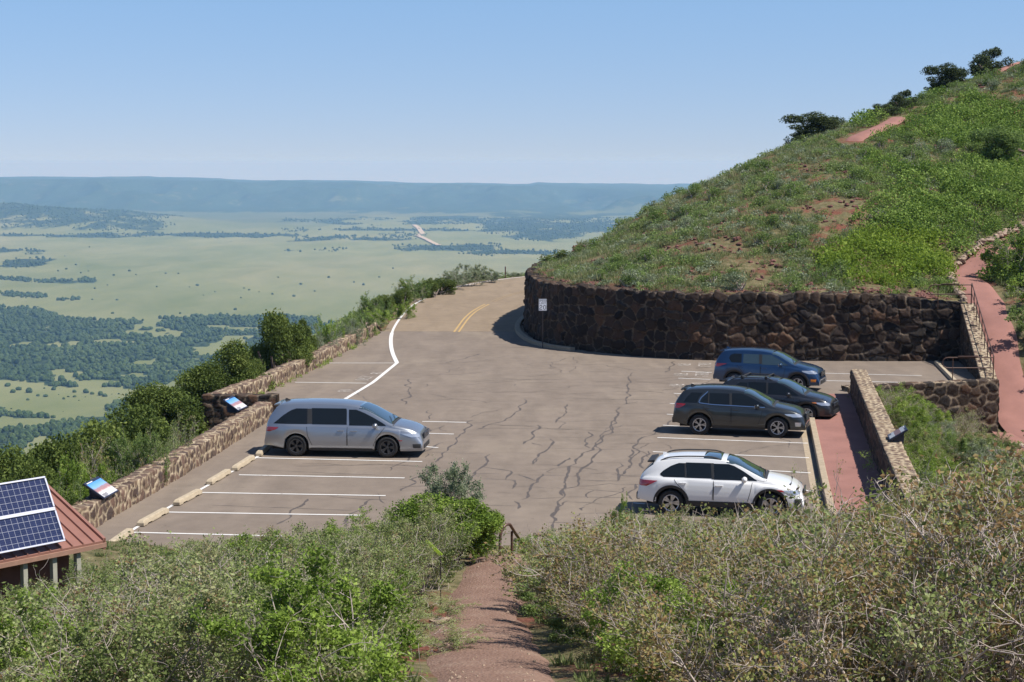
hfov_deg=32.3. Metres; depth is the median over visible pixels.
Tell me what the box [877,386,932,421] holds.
garden bush
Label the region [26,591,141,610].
shrub
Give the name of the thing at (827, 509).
dead branch
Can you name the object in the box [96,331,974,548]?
parking lot
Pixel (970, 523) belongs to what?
shrub
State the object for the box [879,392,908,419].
garden bush
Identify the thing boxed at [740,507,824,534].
shrub
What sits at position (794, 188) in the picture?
hill shrub
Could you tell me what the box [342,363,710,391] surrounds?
bay lettering
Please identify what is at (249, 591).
shrub
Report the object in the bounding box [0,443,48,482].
juniper tree
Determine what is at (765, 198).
hill shrub
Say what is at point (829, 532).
shrub
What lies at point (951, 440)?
garden bush
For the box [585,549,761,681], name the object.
shrub
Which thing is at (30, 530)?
solar panel
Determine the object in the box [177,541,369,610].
shrub
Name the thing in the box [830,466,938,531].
shrub
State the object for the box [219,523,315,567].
shrub
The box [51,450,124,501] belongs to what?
shrub
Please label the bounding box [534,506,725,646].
shrub
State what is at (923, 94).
hill shrub
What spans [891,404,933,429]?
garden bush
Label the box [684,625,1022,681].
dead shrub
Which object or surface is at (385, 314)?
shrub
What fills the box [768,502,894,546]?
shrub
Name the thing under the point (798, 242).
hill shrub
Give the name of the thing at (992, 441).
garden bush
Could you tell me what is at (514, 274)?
shrub
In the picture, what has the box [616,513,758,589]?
shrub
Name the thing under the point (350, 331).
shrub
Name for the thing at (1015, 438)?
red plaza
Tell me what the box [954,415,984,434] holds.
garden bush
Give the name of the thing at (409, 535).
shrub
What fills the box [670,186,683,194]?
shrub
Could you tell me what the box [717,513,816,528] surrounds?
shrub
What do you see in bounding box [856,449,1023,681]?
shrub
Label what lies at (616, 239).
hill shrub
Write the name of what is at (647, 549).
shrub
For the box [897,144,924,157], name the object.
hill shrub
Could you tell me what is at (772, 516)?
shrub
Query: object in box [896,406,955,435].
garden bush
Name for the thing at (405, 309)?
shrub
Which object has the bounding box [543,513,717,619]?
shrub
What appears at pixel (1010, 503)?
shrub
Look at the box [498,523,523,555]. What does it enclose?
stair rail
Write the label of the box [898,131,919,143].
hill shrub
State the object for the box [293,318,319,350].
juniper tree
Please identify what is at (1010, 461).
shrub
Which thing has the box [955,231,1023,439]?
red path
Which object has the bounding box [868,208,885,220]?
hill shrub
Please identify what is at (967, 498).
shrub
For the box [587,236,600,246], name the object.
hill shrub
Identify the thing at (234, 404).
info panel
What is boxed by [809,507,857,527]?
shrub
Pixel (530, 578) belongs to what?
shrub
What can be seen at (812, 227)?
hill shrub
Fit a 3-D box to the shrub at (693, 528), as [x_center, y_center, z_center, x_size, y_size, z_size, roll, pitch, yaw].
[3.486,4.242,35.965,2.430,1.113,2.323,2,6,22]
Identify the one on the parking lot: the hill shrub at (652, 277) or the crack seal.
the crack seal
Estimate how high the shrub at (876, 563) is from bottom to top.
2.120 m
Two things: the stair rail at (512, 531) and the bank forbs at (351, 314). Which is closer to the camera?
the stair rail at (512, 531)
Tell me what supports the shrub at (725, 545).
on the hillside
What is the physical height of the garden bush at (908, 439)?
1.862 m
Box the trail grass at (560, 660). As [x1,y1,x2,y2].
[69,537,981,681]
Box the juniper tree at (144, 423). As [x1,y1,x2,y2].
[126,415,184,458]
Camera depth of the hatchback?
65.24 m
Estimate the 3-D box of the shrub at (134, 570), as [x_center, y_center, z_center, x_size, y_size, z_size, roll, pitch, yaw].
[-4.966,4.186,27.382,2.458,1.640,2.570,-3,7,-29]
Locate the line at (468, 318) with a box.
[453,304,488,331]
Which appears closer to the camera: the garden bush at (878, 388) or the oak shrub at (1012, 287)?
the garden bush at (878, 388)
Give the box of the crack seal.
[218,354,817,535]
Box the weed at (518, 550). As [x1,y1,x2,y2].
[497,534,540,553]
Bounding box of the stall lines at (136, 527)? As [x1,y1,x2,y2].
[133,371,921,535]
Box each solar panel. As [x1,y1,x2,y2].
[0,476,54,517]
[0,508,65,553]
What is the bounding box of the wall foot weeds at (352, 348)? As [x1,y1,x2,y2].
[253,331,379,393]
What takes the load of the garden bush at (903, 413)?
on the hillside
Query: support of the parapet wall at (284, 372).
on the parking lot
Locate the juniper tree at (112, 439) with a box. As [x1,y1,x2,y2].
[87,431,156,478]
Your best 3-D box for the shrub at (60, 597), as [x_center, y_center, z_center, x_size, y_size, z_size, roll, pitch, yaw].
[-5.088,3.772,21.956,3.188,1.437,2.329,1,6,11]
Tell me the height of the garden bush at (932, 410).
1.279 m
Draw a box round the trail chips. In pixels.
[443,552,536,681]
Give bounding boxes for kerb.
[515,315,574,350]
[809,417,835,514]
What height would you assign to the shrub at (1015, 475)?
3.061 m
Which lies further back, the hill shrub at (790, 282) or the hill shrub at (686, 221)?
the hill shrub at (686, 221)
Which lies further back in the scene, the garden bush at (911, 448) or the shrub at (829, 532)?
the garden bush at (911, 448)
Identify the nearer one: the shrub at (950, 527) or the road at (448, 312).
the shrub at (950, 527)
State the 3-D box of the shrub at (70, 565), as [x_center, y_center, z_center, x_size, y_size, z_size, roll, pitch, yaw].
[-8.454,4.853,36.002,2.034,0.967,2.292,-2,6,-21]
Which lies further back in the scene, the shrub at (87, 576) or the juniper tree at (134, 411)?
the juniper tree at (134, 411)
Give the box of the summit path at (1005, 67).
[997,61,1020,71]
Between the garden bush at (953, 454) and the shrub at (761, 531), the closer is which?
the shrub at (761, 531)
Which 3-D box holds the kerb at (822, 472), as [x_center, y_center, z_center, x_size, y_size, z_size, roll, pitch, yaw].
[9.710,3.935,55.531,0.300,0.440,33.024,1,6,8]
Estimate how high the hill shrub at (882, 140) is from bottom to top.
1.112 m
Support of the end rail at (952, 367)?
on the planter wall at (981, 394)
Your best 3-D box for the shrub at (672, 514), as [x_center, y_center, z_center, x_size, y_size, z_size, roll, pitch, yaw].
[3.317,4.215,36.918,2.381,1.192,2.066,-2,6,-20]
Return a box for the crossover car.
[636,449,805,516]
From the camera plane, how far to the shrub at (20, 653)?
16.05 m
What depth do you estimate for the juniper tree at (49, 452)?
54.16 m
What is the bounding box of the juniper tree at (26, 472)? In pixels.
[6,458,86,505]
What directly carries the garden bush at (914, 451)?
on the hillside
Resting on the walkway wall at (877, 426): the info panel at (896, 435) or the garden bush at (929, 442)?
the info panel at (896, 435)
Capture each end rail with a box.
[928,283,970,308]
[942,356,993,379]
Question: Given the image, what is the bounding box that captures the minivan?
[264,398,429,457]
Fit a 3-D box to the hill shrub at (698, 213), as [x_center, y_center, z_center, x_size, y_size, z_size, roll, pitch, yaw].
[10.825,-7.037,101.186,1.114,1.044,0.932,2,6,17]
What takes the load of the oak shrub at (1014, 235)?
on the hillside
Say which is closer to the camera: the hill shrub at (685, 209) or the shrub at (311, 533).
the shrub at (311, 533)
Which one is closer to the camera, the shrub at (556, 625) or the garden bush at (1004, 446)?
the shrub at (556, 625)
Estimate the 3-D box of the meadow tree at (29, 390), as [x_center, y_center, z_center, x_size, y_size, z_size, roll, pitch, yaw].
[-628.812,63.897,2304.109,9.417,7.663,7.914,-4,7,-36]
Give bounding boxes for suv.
[672,384,809,437]
[713,346,826,386]
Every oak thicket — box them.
[807,219,959,287]
[846,85,1023,294]
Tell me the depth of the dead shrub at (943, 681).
17.88 m
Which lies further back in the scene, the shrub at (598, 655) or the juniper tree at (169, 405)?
the juniper tree at (169, 405)
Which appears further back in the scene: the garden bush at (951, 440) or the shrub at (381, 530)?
the garden bush at (951, 440)
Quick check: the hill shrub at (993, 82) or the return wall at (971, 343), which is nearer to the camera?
the return wall at (971, 343)
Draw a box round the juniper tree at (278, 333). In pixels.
[244,307,315,371]
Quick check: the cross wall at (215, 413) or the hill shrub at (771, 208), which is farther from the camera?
the hill shrub at (771, 208)
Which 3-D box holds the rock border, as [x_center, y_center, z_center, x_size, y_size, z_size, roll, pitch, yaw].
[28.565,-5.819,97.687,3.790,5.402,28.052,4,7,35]
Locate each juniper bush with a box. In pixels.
[385,491,504,563]
[470,509,505,557]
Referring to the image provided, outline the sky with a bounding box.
[0,0,1023,183]
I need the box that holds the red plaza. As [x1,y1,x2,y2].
[993,432,1023,458]
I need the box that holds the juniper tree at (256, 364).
[249,356,266,373]
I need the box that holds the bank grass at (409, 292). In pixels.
[323,275,513,337]
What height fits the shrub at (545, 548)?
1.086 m
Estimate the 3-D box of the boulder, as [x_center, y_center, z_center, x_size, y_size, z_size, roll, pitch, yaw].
[-1.078,4.791,29.622,0.630,0.238,0.665,-3,6,-24]
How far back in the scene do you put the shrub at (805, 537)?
24.21 m
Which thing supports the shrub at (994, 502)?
on the hillside
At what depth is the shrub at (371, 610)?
19.03 m
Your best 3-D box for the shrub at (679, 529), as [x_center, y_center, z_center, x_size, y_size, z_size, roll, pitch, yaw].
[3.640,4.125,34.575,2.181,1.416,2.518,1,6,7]
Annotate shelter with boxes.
[0,484,106,609]
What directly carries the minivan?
on the parking lot
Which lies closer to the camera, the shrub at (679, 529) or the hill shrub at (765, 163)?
the shrub at (679, 529)
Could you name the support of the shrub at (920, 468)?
on the hillside
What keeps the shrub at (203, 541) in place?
on the hillside
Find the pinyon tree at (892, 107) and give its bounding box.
[881,100,905,112]
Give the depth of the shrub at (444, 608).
29.00 m
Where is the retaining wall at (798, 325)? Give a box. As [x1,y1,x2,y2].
[522,256,961,360]
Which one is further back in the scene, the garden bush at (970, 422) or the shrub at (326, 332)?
the shrub at (326, 332)
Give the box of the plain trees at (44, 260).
[0,202,625,313]
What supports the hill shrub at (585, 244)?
on the hillside
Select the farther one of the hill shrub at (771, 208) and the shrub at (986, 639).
the hill shrub at (771, 208)
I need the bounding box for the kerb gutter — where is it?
[801,429,820,517]
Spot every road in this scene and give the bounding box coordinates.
[385,276,525,330]
[412,224,440,244]
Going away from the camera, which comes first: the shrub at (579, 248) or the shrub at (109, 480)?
the shrub at (109, 480)
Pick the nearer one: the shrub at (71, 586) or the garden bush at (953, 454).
the shrub at (71, 586)
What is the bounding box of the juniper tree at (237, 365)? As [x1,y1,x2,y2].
[211,338,276,390]
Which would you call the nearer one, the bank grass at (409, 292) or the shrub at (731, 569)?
the shrub at (731, 569)
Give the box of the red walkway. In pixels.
[815,393,888,524]
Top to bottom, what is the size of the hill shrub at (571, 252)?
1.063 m
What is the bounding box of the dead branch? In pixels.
[786,461,845,522]
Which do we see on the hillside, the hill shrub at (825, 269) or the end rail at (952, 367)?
the hill shrub at (825, 269)
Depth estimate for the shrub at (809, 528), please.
26.12 m
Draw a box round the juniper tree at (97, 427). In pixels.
[64,417,131,452]
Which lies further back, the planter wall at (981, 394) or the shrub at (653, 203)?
the shrub at (653, 203)
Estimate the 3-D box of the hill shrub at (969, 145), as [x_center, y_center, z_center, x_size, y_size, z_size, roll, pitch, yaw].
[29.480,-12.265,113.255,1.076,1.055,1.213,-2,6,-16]
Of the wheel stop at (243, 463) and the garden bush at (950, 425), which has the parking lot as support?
the wheel stop at (243, 463)
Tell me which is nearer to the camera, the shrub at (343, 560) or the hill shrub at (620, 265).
the shrub at (343, 560)
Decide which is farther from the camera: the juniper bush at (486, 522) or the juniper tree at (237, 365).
the juniper tree at (237, 365)
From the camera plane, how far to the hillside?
90.27 m
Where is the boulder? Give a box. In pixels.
[429,617,449,623]
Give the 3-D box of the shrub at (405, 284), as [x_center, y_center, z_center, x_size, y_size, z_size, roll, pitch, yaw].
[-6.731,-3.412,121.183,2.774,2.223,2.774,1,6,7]
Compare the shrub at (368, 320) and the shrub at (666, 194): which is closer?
the shrub at (368, 320)
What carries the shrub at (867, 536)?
on the hillside
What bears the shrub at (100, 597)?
on the hillside
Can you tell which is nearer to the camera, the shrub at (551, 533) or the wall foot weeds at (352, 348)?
the shrub at (551, 533)
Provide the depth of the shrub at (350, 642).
15.07 m
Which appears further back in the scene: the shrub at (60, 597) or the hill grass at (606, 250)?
the hill grass at (606, 250)
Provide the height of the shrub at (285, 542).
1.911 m
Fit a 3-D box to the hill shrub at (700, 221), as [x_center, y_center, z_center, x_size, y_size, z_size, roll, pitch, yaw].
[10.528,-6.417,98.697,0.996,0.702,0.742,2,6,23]
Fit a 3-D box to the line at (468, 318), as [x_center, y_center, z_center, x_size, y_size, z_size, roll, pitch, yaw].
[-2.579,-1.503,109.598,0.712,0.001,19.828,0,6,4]
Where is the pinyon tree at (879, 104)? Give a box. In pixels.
[869,103,893,114]
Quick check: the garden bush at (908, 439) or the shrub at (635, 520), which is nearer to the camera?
the shrub at (635, 520)
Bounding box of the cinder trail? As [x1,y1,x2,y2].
[427,553,554,681]
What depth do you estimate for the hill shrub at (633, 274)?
88.94 m
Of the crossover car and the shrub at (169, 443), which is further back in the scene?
the shrub at (169, 443)
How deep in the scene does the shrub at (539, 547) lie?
37.17 m
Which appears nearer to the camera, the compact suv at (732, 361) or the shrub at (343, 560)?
the shrub at (343, 560)
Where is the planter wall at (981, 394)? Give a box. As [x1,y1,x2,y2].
[841,377,999,432]
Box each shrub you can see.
[0,556,270,681]
[0,576,262,681]
[0,583,73,681]
[0,589,129,681]
[2,594,64,678]
[3,552,229,673]
[3,584,103,632]
[4,588,97,626]
[20,570,92,603]
[20,585,89,614]
[26,548,170,600]
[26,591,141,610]
[41,577,141,603]
[44,586,129,643]
[45,577,321,680]
[47,577,160,626]
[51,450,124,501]
[51,592,141,616]
[52,582,237,681]
[53,471,83,499]
[57,455,88,503]
[65,435,159,486]
[67,570,140,586]
[69,553,155,587]
[69,555,133,579]
[73,541,386,681]
[84,527,316,679]
[85,560,187,587]
[88,530,307,678]
[88,549,294,605]
[103,557,224,598]
[104,427,170,482]
[105,554,199,593]
[112,549,192,577]
[119,543,195,575]
[121,420,201,465]
[123,566,392,681]
[147,410,199,449]
[153,522,354,604]
[154,540,232,564]
[155,550,294,590]
[162,533,259,554]
[166,526,276,558]
[170,538,270,562]
[174,538,247,555]
[176,531,298,590]
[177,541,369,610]
[178,519,320,573]
[184,541,438,681]
[189,575,409,681]
[217,529,330,545]
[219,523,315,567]
[219,544,376,590]
[222,525,300,563]
[253,529,425,681]
[260,520,452,602]
[290,525,344,552]
[291,555,397,593]
[293,509,433,607]
[299,525,437,584]
[304,505,414,556]
[304,538,434,637]
[310,322,342,347]
[313,313,348,350]
[313,525,394,567]
[318,529,409,568]
[329,317,369,345]
[335,517,473,582]
[336,496,484,593]
[343,307,380,337]
[349,616,492,656]
[356,291,392,322]
[357,508,438,561]
[363,306,396,326]
[371,294,395,312]
[376,591,482,632]
[383,499,442,552]
[386,298,416,318]
[390,288,411,309]
[392,275,433,301]
[411,458,486,504]
[415,277,438,297]
[434,277,457,294]
[438,268,472,287]
[452,263,493,285]
[467,268,508,282]
[484,508,726,633]
[498,536,659,613]
[503,271,524,276]
[505,512,662,636]
[510,582,572,620]
[513,521,644,608]
[517,523,629,568]
[519,534,563,559]
[519,534,629,577]
[522,546,586,603]
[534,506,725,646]
[534,512,728,585]
[537,254,559,263]
[540,527,559,544]
[541,522,598,543]
[541,556,653,665]
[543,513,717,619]
[544,578,581,629]
[544,615,610,645]
[545,601,595,640]
[550,249,571,259]
[554,512,746,628]
[565,251,579,261]
[566,643,629,673]
[567,243,586,255]
[571,531,745,675]
[580,545,888,681]
[580,551,775,681]
[582,239,596,248]
[585,530,963,681]
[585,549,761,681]
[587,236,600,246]
[590,508,718,531]
[593,257,608,265]
[594,510,696,548]
[596,269,608,278]
[599,501,891,673]
[600,262,618,273]
[602,528,814,680]
[604,237,620,244]
[604,252,629,265]
[605,491,643,528]
[609,514,706,532]
[611,260,633,269]
[612,217,626,229]
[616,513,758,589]
[616,524,886,680]
[618,511,702,534]
[619,268,645,286]
[620,275,636,286]
[624,264,644,279]
[636,515,737,531]
[637,246,657,261]
[638,204,650,211]
[642,273,658,281]
[643,519,732,542]
[644,503,723,526]
[644,514,746,539]
[646,199,659,206]
[647,206,662,211]
[647,210,664,221]
[647,509,735,527]
[650,521,743,544]
[651,220,672,230]
[656,509,763,573]
[659,191,672,201]
[666,503,878,679]
[667,202,690,218]
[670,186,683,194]
[673,510,862,665]
[674,204,693,217]
[676,510,848,552]
[677,216,695,227]
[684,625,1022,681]
[686,183,704,197]
[689,475,1023,681]
[692,210,707,218]
[692,220,707,225]
[698,271,720,282]
[702,482,1011,681]
[706,187,722,198]
[716,504,956,674]
[717,270,748,290]
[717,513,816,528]
[723,267,740,276]
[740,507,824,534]
[741,159,755,168]
[742,519,816,555]
[743,508,788,530]
[750,511,879,587]
[752,158,774,172]
[752,231,773,244]
[754,196,768,207]
[759,175,781,190]
[764,214,784,224]
[765,237,790,252]
[767,189,781,197]
[768,204,788,211]
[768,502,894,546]
[769,519,953,554]
[772,519,1019,681]
[773,178,784,187]
[779,181,804,197]
[780,232,811,248]
[780,501,825,522]
[780,502,1023,681]
[781,274,803,290]
[783,136,794,143]
[783,144,794,149]
[784,513,856,536]
[790,225,810,237]
[803,222,819,233]
[807,266,832,281]
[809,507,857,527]
[813,474,972,678]
[822,457,1023,681]
[826,259,852,275]
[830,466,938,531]
[839,179,859,190]
[846,167,868,178]
[849,450,1023,545]
[850,467,1023,679]
[853,645,1023,681]
[854,492,954,534]
[856,445,953,488]
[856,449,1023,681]
[857,147,870,156]
[865,468,956,525]
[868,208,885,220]
[869,492,1023,680]
[875,137,887,148]
[883,430,1023,644]
[893,470,1022,523]
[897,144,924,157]
[897,460,1023,534]
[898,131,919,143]
[913,141,929,152]
[914,464,971,492]
[916,91,937,98]
[916,475,978,495]
[917,466,1011,525]
[936,138,956,152]
[936,435,1023,524]
[943,150,955,157]
[946,80,963,88]
[957,438,1023,502]
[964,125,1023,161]
[965,141,975,151]
[971,488,1023,527]
[977,221,1023,274]
[980,73,993,85]
[982,68,1002,75]
[986,78,1002,86]
[988,223,1023,262]
[1003,227,1023,261]
[1004,297,1023,331]
[1006,276,1023,301]
[1013,64,1023,72]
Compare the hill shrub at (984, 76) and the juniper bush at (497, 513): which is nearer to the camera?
the juniper bush at (497, 513)
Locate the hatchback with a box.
[722,372,839,418]
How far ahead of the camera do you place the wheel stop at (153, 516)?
47.09 m
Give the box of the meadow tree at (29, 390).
[26,387,32,392]
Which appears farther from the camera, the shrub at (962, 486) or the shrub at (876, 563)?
the shrub at (962, 486)
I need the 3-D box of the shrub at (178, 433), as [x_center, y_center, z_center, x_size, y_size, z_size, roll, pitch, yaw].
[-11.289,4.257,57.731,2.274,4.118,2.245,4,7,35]
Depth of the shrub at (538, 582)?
30.79 m
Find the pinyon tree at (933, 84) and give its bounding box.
[923,80,947,90]
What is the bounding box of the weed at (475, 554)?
[469,539,497,562]
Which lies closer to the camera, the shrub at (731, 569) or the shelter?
the shrub at (731, 569)
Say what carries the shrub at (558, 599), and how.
on the hillside
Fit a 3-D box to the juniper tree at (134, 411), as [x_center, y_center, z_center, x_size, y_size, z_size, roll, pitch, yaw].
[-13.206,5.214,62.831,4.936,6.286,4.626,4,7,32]
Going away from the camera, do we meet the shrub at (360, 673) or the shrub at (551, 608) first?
the shrub at (360, 673)
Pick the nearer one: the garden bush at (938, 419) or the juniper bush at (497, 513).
the juniper bush at (497, 513)
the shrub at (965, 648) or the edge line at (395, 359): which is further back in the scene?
the edge line at (395, 359)
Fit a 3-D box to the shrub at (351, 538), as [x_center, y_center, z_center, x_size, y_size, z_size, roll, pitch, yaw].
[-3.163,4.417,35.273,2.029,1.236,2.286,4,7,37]
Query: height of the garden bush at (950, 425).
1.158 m
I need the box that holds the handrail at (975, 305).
[971,283,993,366]
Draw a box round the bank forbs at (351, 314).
[312,273,524,336]
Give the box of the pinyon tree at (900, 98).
[890,89,918,109]
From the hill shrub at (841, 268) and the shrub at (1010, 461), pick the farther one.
the hill shrub at (841, 268)
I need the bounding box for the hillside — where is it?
[69,66,1023,681]
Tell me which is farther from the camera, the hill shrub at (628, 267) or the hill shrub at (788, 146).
the hill shrub at (788, 146)
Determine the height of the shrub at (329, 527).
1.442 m
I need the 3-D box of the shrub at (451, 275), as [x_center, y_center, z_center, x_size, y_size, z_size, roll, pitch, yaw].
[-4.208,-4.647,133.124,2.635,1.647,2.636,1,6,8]
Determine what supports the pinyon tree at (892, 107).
on the hillside
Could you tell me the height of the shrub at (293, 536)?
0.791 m
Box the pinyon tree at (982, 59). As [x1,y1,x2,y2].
[968,46,1013,75]
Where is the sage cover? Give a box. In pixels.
[534,64,1023,296]
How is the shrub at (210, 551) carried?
on the hillside
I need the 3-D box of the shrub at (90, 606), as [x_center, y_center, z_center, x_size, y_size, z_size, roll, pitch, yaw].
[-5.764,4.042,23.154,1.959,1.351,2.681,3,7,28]
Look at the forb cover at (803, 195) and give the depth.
102.38 m
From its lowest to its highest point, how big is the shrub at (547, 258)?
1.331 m
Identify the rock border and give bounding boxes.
[944,221,1023,301]
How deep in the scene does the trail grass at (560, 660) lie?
24.71 m
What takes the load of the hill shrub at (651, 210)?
on the hillside
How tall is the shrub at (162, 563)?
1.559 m
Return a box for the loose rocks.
[538,84,985,298]
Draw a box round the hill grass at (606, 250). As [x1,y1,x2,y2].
[538,64,1023,297]
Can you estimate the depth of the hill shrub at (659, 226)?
101.96 m
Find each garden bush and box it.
[847,390,901,407]
[875,381,920,403]
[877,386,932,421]
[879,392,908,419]
[884,393,930,426]
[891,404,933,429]
[893,403,943,426]
[894,425,933,457]
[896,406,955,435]
[897,422,940,449]
[898,414,921,436]
[902,435,948,463]
[904,440,941,464]
[908,398,932,411]
[909,416,952,442]
[912,446,974,481]
[915,399,953,429]
[919,439,953,458]
[921,422,960,442]
[922,424,983,466]
[925,401,955,432]
[931,441,971,469]
[938,452,967,476]
[940,406,984,436]
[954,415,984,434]
[955,424,1021,465]
[955,438,1005,474]
[957,432,1002,443]
[959,460,1014,481]
[971,432,1022,465]
[981,438,1017,462]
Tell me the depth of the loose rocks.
90.94 m
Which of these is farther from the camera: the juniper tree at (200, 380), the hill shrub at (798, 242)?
the hill shrub at (798, 242)
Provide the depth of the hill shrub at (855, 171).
103.77 m
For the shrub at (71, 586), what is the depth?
28.83 m
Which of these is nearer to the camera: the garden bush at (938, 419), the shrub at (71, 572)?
the shrub at (71, 572)
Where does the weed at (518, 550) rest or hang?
on the hillside
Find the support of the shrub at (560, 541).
on the hillside
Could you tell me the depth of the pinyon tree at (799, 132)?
118.51 m
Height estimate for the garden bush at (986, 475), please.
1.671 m
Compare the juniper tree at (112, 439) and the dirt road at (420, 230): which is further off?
the dirt road at (420, 230)
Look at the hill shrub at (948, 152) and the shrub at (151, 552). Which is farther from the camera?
the hill shrub at (948, 152)
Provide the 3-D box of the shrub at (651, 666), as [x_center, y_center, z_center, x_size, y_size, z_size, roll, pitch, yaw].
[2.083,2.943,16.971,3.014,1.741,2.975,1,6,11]
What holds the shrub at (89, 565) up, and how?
on the hillside
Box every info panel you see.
[83,476,118,499]
[223,396,247,412]
[887,425,907,442]
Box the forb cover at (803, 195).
[536,63,1023,297]
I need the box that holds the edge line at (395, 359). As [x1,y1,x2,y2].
[344,277,516,398]
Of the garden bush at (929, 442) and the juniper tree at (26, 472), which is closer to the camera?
the juniper tree at (26, 472)
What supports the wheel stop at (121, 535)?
on the parking lot
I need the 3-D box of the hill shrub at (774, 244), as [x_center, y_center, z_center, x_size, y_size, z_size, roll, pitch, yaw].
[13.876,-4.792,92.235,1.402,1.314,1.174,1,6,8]
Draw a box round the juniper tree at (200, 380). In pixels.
[175,358,235,413]
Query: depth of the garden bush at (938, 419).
69.97 m
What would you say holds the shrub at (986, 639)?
on the hillside
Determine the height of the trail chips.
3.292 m
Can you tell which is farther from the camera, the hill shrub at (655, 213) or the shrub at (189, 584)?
the hill shrub at (655, 213)
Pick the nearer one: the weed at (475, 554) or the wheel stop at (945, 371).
the weed at (475, 554)
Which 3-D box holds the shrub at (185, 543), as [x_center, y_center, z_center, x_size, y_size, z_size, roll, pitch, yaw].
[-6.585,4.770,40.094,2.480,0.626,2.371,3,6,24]
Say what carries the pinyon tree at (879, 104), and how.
on the hillside
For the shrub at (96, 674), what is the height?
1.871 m
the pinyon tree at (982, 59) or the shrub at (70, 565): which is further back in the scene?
the pinyon tree at (982, 59)
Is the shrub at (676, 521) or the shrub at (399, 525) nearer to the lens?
the shrub at (676, 521)
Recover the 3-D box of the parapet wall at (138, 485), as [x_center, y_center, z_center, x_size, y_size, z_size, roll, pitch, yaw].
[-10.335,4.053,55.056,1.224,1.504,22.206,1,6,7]
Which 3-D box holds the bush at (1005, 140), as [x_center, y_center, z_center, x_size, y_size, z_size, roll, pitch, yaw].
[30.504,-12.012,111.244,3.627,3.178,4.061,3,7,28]
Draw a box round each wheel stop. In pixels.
[109,528,133,540]
[137,508,168,525]
[173,489,201,504]
[206,469,230,484]
[231,455,254,470]
[255,445,271,455]
[934,361,956,379]
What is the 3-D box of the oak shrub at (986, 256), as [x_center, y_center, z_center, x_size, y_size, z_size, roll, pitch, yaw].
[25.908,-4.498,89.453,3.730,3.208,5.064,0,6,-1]
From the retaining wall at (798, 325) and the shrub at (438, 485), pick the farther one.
the retaining wall at (798, 325)
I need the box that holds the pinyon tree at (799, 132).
[789,128,814,139]
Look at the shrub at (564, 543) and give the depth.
35.00 m
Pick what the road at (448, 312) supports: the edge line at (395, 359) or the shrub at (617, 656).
the edge line at (395, 359)
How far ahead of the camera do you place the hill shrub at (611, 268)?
92.33 m
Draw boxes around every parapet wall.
[72,401,272,527]
[207,322,376,393]
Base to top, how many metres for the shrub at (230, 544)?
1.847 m
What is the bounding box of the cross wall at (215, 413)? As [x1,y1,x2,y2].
[201,393,279,430]
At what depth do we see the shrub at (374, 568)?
29.62 m
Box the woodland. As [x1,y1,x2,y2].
[0,275,346,458]
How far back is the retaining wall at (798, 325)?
85.32 m
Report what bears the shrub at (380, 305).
on the hillside
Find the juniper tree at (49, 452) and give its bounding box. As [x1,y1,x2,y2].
[26,430,115,493]
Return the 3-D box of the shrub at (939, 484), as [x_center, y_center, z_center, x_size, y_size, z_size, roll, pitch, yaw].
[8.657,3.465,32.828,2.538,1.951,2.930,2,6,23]
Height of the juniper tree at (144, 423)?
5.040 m
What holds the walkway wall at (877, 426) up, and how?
on the hillside
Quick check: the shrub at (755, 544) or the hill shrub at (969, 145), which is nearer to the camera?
the shrub at (755, 544)
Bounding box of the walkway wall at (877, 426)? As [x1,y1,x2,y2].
[849,369,920,508]
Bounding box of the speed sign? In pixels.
[539,299,546,347]
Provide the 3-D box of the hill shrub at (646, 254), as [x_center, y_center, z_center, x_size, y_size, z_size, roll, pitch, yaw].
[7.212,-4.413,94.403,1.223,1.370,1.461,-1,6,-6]
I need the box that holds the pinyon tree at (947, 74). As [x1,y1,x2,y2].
[919,62,975,87]
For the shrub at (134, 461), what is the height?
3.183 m
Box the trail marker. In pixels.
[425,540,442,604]
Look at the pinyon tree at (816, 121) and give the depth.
118.82 m
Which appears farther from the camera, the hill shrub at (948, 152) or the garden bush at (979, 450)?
the hill shrub at (948, 152)
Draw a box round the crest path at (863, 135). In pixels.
[845,117,905,140]
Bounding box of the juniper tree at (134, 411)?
[104,402,180,443]
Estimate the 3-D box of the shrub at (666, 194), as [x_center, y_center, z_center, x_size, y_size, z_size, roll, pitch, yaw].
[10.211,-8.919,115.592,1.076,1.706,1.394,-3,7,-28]
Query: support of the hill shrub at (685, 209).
on the hillside
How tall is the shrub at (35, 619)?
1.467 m
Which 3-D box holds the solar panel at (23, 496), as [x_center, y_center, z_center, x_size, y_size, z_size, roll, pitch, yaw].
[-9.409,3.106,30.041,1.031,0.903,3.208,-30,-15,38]
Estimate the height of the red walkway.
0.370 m
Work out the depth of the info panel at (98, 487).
47.06 m
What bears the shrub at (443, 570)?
on the hillside
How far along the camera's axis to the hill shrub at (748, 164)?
111.74 m
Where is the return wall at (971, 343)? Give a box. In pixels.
[958,303,996,378]
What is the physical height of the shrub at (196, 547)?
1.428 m
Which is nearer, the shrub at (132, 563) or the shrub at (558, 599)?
the shrub at (132, 563)
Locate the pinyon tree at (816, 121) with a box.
[778,110,844,136]
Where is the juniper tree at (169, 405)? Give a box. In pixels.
[118,380,207,443]
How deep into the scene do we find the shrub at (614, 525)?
30.66 m
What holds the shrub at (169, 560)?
on the hillside
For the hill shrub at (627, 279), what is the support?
on the hillside
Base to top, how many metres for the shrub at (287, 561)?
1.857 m

